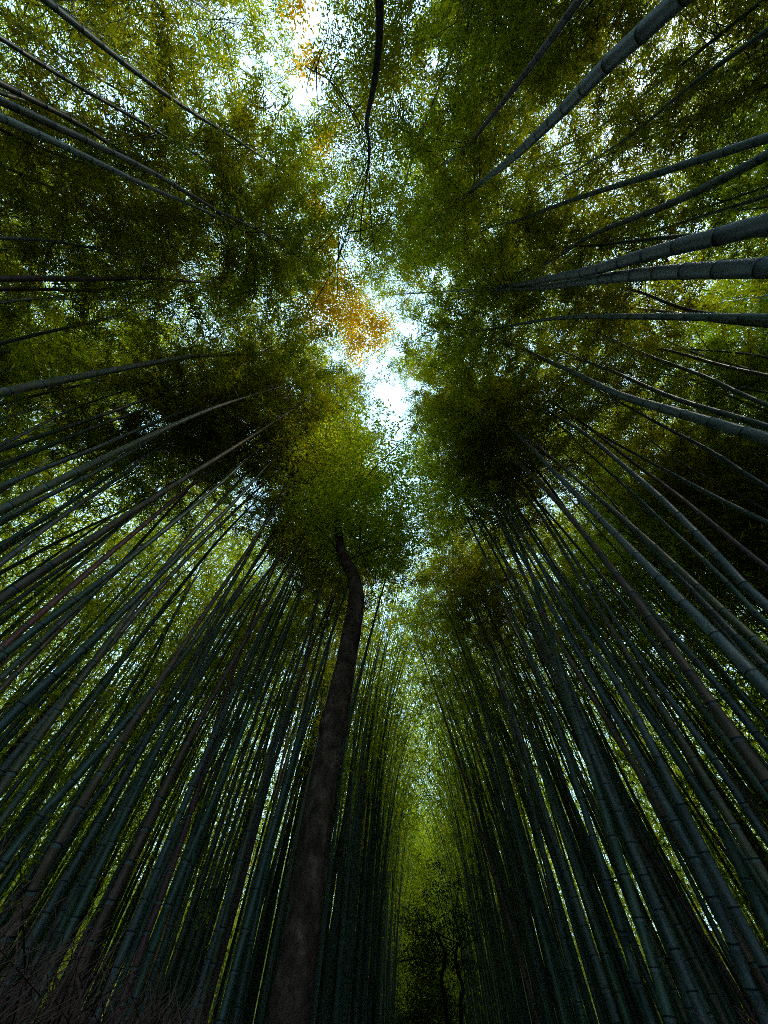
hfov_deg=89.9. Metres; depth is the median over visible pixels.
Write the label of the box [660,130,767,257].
bamboo
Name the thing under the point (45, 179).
bamboo
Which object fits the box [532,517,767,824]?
bamboo
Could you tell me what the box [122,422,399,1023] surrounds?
bamboo
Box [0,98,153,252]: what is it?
bamboo
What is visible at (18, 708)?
bamboo
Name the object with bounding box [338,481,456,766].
bamboo
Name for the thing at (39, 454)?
bamboo
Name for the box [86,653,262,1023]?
bamboo
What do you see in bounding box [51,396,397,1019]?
bamboo
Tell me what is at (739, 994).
bamboo
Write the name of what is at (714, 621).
bamboo
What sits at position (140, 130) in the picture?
bamboo
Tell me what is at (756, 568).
bamboo
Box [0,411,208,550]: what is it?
bamboo
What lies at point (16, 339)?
bamboo
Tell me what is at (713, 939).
bamboo
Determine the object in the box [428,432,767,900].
bamboo
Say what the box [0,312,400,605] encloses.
bamboo
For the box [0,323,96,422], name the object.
bamboo
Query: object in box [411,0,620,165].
bamboo
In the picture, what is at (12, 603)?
bamboo
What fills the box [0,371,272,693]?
bamboo
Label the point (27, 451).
bamboo
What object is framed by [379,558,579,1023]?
bamboo
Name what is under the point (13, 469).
bamboo
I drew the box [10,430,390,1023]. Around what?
bamboo
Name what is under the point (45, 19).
bamboo
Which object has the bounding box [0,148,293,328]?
bamboo
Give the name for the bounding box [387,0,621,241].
bamboo
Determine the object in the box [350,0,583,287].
bamboo
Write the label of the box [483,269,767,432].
bamboo
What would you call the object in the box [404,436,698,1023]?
bamboo
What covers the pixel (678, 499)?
bamboo
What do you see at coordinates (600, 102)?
bamboo
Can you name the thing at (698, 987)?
bamboo
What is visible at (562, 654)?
bamboo
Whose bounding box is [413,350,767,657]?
bamboo
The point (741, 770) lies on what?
bamboo
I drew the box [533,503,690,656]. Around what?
bamboo
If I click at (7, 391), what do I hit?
bamboo
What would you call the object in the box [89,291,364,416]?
bamboo
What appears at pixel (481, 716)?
bamboo
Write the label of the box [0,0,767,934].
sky
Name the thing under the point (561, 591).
bamboo
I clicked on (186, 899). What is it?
bamboo
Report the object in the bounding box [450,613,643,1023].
bamboo
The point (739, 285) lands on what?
bamboo
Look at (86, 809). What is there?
bamboo
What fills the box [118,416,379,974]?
bamboo
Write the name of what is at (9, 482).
bamboo
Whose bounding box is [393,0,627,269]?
bamboo
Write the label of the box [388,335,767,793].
bamboo
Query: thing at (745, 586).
bamboo
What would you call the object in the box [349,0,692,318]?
bamboo
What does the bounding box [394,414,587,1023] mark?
bamboo
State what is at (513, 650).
bamboo
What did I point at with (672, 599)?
bamboo
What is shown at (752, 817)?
bamboo
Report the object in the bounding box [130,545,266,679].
bamboo
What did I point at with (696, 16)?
bamboo
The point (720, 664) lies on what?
bamboo
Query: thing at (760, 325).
bamboo
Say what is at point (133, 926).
bamboo
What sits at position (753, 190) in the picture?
bamboo
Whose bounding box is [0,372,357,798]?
bamboo
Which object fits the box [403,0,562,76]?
bamboo
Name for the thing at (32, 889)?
bamboo
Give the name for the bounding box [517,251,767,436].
bamboo
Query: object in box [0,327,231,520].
bamboo
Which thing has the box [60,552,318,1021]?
bamboo
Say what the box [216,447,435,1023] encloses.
bamboo
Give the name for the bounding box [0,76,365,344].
bamboo
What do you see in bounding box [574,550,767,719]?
bamboo
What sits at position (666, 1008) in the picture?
bamboo
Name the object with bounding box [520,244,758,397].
bamboo
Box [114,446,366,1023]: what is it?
bamboo
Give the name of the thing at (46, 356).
bamboo
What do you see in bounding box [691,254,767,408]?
bamboo
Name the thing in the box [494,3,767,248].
bamboo
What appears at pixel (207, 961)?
bamboo
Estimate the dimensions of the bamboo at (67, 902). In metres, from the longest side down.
16.229 x 4.215 x 3.329 m
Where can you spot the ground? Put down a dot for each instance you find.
(264, 964)
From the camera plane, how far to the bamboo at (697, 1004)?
4.38 m
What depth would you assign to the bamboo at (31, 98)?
6.34 m
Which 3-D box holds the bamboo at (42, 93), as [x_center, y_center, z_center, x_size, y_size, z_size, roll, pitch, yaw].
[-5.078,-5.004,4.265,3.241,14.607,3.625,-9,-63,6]
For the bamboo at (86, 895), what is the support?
on the ground
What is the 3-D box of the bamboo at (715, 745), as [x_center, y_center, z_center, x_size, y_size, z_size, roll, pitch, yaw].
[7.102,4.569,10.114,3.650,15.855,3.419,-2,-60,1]
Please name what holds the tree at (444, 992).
on the ground
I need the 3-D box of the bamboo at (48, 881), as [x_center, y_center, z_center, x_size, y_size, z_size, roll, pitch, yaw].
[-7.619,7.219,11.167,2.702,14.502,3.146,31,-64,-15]
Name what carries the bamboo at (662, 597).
on the ground
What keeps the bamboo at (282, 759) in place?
on the ground
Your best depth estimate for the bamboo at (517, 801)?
14.04 m
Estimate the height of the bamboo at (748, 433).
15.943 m
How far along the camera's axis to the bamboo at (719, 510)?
9.70 m
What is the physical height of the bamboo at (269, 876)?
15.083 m
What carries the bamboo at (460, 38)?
on the ground
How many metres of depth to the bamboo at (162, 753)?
8.19 m
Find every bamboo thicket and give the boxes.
[0,3,452,1023]
[385,67,767,1023]
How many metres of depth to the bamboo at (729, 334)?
8.81 m
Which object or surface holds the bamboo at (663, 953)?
on the ground
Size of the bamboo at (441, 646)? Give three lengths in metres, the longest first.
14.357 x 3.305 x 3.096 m
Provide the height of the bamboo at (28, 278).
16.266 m
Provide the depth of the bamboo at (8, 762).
7.45 m
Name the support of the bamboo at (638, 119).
on the ground
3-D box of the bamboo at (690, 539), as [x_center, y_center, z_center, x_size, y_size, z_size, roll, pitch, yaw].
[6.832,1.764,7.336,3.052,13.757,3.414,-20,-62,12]
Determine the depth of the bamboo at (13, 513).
6.23 m
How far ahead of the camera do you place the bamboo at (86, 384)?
8.49 m
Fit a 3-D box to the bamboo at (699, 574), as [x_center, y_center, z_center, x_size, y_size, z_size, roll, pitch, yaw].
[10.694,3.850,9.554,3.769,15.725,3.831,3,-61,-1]
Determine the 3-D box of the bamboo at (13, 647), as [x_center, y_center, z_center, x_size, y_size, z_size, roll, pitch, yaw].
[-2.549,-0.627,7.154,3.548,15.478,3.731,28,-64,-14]
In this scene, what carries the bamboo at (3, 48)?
on the ground
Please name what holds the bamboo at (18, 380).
on the ground
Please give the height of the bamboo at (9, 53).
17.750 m
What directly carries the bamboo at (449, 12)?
on the ground
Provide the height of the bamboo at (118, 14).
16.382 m
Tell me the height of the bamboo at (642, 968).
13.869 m
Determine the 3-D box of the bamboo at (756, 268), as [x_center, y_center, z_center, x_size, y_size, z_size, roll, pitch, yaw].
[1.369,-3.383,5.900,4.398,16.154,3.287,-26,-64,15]
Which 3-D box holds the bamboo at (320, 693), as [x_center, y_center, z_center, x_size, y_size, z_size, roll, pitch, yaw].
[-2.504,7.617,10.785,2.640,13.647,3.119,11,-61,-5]
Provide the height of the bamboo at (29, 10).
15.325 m
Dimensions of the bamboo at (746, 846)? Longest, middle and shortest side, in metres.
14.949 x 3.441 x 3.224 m
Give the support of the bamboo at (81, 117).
on the ground
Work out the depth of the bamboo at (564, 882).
10.51 m
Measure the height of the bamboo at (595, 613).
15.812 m
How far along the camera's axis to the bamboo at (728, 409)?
12.69 m
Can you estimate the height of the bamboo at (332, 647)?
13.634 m
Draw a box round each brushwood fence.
[0,834,266,1023]
[672,996,767,1023]
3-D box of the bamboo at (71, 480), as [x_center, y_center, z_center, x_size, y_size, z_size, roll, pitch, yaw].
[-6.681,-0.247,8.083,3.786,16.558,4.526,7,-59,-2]
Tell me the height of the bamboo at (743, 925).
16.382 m
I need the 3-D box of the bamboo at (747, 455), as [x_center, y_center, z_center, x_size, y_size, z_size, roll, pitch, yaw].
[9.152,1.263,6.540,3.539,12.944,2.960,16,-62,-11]
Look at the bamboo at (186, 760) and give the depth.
12.15 m
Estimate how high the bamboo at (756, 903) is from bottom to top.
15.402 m
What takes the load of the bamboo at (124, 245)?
on the ground
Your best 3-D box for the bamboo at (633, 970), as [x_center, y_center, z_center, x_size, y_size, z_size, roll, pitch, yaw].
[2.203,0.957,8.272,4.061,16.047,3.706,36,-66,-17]
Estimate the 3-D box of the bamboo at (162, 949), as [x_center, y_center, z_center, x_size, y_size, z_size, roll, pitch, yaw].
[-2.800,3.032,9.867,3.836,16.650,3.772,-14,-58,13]
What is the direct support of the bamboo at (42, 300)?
on the ground
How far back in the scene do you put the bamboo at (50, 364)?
11.11 m
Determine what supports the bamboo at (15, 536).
on the ground
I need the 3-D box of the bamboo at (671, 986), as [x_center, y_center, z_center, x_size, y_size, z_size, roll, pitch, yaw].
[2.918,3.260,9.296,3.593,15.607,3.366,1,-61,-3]
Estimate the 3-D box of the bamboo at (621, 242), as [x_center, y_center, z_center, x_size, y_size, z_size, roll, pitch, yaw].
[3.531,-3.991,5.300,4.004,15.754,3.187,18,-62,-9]
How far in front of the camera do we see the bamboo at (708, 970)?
5.96 m
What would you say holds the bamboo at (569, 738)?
on the ground
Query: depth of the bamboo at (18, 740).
12.30 m
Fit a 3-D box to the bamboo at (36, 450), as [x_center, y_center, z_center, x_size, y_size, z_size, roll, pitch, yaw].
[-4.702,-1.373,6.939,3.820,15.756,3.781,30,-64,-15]
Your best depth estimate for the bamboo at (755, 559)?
6.60 m
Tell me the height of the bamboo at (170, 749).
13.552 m
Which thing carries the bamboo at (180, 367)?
on the ground
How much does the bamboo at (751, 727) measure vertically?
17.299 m
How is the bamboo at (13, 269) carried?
on the ground
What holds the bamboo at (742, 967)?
on the ground
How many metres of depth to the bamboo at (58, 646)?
14.12 m
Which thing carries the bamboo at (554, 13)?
on the ground
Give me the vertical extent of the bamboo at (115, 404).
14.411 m
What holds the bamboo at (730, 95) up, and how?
on the ground
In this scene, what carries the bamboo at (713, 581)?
on the ground
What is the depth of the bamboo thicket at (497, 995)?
10.79 m
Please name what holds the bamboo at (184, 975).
on the ground
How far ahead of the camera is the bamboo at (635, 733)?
11.31 m
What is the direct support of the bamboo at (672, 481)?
on the ground
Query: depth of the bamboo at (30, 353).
10.00 m
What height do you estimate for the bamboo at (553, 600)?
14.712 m
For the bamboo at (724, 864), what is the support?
on the ground
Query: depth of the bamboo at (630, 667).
11.37 m
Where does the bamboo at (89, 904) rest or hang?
on the ground
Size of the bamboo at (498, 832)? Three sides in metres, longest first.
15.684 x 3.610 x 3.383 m
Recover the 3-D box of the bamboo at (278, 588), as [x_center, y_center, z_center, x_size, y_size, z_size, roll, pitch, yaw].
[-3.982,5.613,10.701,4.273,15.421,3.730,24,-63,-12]
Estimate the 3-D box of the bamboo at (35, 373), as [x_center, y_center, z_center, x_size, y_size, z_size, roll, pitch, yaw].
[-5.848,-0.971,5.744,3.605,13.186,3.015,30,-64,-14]
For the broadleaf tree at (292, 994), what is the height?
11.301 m
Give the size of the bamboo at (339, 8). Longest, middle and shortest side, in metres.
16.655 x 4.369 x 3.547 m
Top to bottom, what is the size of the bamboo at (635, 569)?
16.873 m
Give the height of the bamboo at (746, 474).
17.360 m
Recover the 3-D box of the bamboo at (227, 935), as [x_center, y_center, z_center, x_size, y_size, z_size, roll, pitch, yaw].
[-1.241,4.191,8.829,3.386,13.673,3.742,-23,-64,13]
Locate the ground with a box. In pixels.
[2,864,760,1020]
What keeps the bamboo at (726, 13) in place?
on the ground
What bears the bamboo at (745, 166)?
on the ground
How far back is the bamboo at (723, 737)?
5.84 m
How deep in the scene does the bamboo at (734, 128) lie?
6.93 m
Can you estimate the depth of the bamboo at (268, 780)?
7.08 m
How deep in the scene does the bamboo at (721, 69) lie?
6.78 m
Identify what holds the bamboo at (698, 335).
on the ground
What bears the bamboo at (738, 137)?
on the ground
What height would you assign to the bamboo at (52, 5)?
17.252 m
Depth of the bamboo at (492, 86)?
8.04 m
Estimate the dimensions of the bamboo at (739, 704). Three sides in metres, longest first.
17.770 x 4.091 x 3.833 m
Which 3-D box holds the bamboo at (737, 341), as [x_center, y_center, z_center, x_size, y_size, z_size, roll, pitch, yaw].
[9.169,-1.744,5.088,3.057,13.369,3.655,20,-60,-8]
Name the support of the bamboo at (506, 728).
on the ground
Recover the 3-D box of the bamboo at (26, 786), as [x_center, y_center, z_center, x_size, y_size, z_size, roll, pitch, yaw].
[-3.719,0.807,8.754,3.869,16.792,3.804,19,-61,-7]
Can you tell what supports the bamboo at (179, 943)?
on the ground
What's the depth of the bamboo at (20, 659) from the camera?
8.89 m
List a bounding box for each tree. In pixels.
[256,380,473,1023]
[275,0,444,367]
[383,847,498,1023]
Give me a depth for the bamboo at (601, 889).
8.95 m
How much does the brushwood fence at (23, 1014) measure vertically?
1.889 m
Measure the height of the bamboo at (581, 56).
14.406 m
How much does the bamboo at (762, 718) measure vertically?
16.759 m
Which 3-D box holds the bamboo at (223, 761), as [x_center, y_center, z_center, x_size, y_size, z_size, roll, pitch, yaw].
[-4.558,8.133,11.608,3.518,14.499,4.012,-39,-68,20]
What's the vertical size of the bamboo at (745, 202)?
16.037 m
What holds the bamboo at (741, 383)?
on the ground
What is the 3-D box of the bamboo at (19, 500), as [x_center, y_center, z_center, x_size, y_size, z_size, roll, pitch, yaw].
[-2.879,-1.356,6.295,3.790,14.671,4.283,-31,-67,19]
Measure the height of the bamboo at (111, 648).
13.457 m
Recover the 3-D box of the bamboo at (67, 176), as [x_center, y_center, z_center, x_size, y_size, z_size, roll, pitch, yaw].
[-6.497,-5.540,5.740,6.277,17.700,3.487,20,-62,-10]
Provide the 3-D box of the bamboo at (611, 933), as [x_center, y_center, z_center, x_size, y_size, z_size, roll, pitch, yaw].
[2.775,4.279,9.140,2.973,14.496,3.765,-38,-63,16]
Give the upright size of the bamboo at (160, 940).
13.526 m
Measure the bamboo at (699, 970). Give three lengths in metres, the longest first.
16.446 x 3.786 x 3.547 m
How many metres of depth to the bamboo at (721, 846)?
10.56 m
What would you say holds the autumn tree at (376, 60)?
on the ground
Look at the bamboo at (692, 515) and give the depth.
9.44 m
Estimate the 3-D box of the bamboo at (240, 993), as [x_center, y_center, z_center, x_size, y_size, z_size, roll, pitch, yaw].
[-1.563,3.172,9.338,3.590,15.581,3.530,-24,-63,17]
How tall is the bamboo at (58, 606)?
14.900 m
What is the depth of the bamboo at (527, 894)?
14.60 m
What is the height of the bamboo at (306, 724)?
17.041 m
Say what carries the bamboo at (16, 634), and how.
on the ground
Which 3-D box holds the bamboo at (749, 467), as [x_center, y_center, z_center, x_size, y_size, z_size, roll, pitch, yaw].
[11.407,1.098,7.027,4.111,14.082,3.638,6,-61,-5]
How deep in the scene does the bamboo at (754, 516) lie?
9.82 m
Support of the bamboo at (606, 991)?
on the ground
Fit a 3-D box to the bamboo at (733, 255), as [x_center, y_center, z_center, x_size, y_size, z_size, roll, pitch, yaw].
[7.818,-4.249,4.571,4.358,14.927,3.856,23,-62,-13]
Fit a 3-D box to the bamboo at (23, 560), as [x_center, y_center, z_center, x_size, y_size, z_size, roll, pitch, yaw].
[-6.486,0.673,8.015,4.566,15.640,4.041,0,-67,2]
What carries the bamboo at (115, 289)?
on the ground
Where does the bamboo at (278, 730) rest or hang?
on the ground
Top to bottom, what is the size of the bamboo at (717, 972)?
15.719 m
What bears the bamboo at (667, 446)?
on the ground
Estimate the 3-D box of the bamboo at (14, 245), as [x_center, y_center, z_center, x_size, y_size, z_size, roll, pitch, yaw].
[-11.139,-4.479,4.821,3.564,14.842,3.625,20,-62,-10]
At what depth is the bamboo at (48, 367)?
12.05 m
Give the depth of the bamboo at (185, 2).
7.40 m
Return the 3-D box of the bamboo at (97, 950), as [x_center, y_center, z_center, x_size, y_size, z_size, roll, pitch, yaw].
[-4.687,5.756,9.294,3.160,12.811,3.411,-37,-68,20]
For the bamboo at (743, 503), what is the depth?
9.04 m
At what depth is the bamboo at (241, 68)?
8.76 m
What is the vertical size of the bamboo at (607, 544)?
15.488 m
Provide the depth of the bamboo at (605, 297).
7.63 m
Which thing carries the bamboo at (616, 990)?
on the ground
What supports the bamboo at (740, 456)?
on the ground
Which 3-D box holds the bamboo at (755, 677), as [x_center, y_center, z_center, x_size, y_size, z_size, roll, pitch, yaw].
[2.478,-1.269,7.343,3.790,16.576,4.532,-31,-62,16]
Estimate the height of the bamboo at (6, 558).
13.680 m
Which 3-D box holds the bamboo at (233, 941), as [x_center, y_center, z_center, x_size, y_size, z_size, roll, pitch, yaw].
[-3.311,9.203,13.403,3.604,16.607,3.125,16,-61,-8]
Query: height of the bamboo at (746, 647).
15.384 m
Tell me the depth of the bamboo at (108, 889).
7.81 m
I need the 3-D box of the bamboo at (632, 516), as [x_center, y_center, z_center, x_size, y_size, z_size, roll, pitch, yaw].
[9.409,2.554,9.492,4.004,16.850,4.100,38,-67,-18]
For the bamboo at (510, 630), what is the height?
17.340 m
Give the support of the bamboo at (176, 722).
on the ground
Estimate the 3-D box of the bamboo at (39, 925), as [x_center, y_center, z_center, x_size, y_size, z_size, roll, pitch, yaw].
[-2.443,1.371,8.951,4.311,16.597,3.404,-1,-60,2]
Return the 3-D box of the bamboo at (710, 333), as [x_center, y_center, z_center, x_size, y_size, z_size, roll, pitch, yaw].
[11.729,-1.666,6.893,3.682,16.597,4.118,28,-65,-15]
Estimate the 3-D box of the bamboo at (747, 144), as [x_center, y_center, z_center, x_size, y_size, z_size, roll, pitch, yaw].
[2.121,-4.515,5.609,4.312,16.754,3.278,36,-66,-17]
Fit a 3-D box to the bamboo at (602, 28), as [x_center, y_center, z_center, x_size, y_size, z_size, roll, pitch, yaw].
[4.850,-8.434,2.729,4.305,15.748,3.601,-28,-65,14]
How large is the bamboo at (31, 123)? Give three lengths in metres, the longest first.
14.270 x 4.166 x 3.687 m
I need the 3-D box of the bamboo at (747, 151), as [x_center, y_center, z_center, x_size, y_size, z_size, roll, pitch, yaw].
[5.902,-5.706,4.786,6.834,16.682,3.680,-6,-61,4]
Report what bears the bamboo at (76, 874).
on the ground
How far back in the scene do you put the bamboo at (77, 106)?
7.67 m
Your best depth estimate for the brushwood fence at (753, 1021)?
1.55 m
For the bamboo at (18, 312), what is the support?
on the ground
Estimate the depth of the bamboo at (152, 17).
6.62 m
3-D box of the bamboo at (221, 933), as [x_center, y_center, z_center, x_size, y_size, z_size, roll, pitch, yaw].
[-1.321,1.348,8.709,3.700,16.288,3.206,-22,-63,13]
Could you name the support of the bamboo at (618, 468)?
on the ground
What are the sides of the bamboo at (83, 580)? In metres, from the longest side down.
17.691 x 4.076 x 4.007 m
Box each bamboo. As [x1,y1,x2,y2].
[0,0,183,98]
[0,0,261,262]
[0,0,332,234]
[0,0,332,266]
[0,10,344,300]
[0,14,306,263]
[0,29,27,78]
[0,33,211,280]
[0,57,160,253]
[0,75,224,285]
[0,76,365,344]
[0,82,189,325]
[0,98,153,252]
[0,106,339,323]
[0,138,234,365]
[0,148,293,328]
[0,173,305,335]
[0,178,270,376]
[0,185,113,333]
[0,203,360,383]
[0,204,202,375]
[0,211,311,376]
[0,212,338,358]
[0,217,47,272]
[0,252,353,422]
[0,282,194,412]
[0,291,170,453]
[0,292,363,515]
[0,293,198,414]
[0,298,211,473]
[0,299,365,489]
[0,302,223,456]
[0,309,291,452]
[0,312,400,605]
[0,314,132,439]
[0,316,329,523]
[0,319,286,469]
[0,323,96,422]
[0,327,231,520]
[0,335,146,468]
[0,340,268,567]
[0,342,373,733]
[0,347,346,651]
[0,352,251,549]
[0,353,370,662]
[0,355,216,526]
[0,364,373,874]
[0,365,385,961]
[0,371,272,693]
[0,371,337,682]
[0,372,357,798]
[0,388,268,615]
[0,405,117,504]
[0,406,74,505]
[0,406,88,497]
[0,407,370,778]
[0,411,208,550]
[0,411,301,829]
[0,428,262,574]
[0,432,368,939]
[0,435,367,999]
[0,492,268,763]
[0,511,198,713]
[0,528,197,666]
[0,531,160,678]
[0,588,232,963]
[2,576,171,742]
[3,513,327,1017]
[6,0,307,218]
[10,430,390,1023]
[11,307,127,421]
[12,0,141,54]
[13,504,193,651]
[19,649,246,982]
[21,426,356,1023]
[35,0,339,158]
[40,0,376,262]
[40,577,313,1018]
[41,522,285,1000]
[46,542,270,934]
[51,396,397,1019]
[58,488,316,942]
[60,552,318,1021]
[69,582,289,1018]
[73,0,305,131]
[79,0,217,27]
[82,363,264,491]
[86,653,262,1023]
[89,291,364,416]
[89,460,395,1023]
[111,572,338,991]
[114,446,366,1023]
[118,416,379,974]
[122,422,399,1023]
[125,577,249,739]
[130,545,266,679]
[133,588,302,1019]
[135,490,338,1023]
[144,601,316,1018]
[150,476,354,1023]
[162,596,319,807]
[166,559,348,1023]
[166,631,312,927]
[185,582,379,1020]
[186,511,409,1023]
[193,423,406,1023]
[201,545,392,1023]
[209,461,371,990]
[211,561,313,750]
[211,625,334,1023]
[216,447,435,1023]
[218,611,321,916]
[225,485,391,1023]
[226,621,372,1023]
[231,473,398,1023]
[245,577,382,955]
[269,602,346,848]
[318,0,507,142]
[335,518,449,716]
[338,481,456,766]
[343,0,561,308]
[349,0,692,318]
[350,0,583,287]
[360,185,767,383]
[365,584,540,1023]
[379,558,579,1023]
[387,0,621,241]
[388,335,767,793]
[392,117,767,311]
[393,0,563,92]
[393,0,605,209]
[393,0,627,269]
[393,314,767,699]
[393,626,560,1023]
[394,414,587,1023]
[395,206,767,384]
[395,398,656,1023]
[397,255,767,413]
[397,436,710,1023]
[400,383,767,1023]
[400,530,621,1023]
[402,610,543,951]
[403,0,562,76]
[403,365,767,939]
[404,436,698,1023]
[404,506,646,1023]
[405,0,767,246]
[406,571,606,1006]
[407,366,767,983]
[407,420,717,1023]
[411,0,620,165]
[411,493,689,1023]
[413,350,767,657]
[414,149,767,362]
[414,216,767,380]
[415,554,530,776]
[418,376,767,891]
[421,520,621,946]
[423,364,767,847]
[423,399,767,999]
[425,508,664,1023]
[426,102,767,321]
[427,276,767,445]
[428,312,767,612]
[428,375,676,1023]
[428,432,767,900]
[428,457,729,1023]
[428,535,630,1023]
[428,629,504,794]
[434,442,767,1001]
[439,0,767,226]
[439,613,610,1023]
[441,503,737,1023]
[443,556,759,1023]
[444,530,644,888]
[446,679,618,1010]
[448,146,767,335]
[449,354,767,754]
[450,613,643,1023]
[451,0,660,171]
[459,430,767,804]
[462,11,767,249]
[463,312,767,628]
[465,546,659,1023]
[466,496,766,899]
[469,300,767,572]
[475,644,679,994]
[477,374,767,674]
[479,25,767,250]
[482,529,767,871]
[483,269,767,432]
[489,320,767,490]
[491,263,767,407]
[491,323,767,525]
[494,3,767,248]
[496,184,759,390]
[501,569,667,789]
[506,478,739,844]
[506,594,742,1023]
[507,0,767,160]
[508,658,629,866]
[510,603,689,963]
[511,0,695,112]
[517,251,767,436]
[517,518,767,816]
[519,375,767,679]
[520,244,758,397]
[520,422,767,727]
[529,597,761,927]
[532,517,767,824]
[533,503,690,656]
[533,675,753,1012]
[535,408,730,577]
[542,497,740,647]
[545,561,733,866]
[548,455,767,595]
[549,551,767,808]
[549,590,714,806]
[550,305,767,455]
[556,0,661,72]
[556,505,758,729]
[557,259,767,419]
[558,359,767,513]
[562,0,767,192]
[566,431,767,567]
[569,100,767,308]
[572,455,767,599]
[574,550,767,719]
[575,502,697,616]
[576,516,742,657]
[579,0,767,176]
[580,422,767,579]
[590,479,767,633]
[593,487,755,663]
[603,398,766,512]
[607,378,767,530]
[608,426,767,590]
[614,501,767,624]
[621,102,767,312]
[623,380,767,512]
[629,479,767,598]
[638,256,767,408]
[639,594,765,719]
[642,26,765,165]
[643,312,767,461]
[646,534,741,603]
[649,431,767,557]
[658,423,767,528]
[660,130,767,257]
[673,93,767,218]
[677,322,760,399]
[679,441,766,535]
[687,0,767,43]
[687,560,766,616]
[690,334,765,471]
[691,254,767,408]
[696,304,767,421]
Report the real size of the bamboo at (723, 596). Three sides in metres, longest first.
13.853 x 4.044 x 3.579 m
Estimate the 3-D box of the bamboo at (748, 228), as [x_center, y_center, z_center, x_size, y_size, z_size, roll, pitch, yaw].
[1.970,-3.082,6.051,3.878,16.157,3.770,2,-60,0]
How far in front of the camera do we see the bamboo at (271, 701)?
11.67 m
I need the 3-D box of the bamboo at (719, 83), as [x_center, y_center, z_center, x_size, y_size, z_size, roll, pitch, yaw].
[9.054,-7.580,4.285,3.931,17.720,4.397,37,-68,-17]
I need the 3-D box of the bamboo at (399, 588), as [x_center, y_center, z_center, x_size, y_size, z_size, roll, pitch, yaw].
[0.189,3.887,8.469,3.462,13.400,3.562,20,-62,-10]
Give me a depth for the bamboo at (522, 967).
12.61 m
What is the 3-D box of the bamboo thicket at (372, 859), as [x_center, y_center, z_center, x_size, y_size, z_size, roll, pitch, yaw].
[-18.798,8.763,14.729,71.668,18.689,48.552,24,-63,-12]
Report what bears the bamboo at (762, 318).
on the ground
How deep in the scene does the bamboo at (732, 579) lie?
10.35 m
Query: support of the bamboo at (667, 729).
on the ground
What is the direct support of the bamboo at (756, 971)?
on the ground
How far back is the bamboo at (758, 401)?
8.63 m
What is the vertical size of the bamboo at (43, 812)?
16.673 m
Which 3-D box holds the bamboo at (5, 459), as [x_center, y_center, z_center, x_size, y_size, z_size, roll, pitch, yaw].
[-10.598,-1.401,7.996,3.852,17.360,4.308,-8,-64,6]
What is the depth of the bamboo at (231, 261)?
7.57 m
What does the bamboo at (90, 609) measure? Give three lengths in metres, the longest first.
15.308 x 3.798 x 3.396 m
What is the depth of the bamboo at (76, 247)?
9.56 m
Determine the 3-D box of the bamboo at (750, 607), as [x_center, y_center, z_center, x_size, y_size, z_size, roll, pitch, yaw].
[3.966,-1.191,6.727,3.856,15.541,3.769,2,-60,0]
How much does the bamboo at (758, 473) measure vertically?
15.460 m

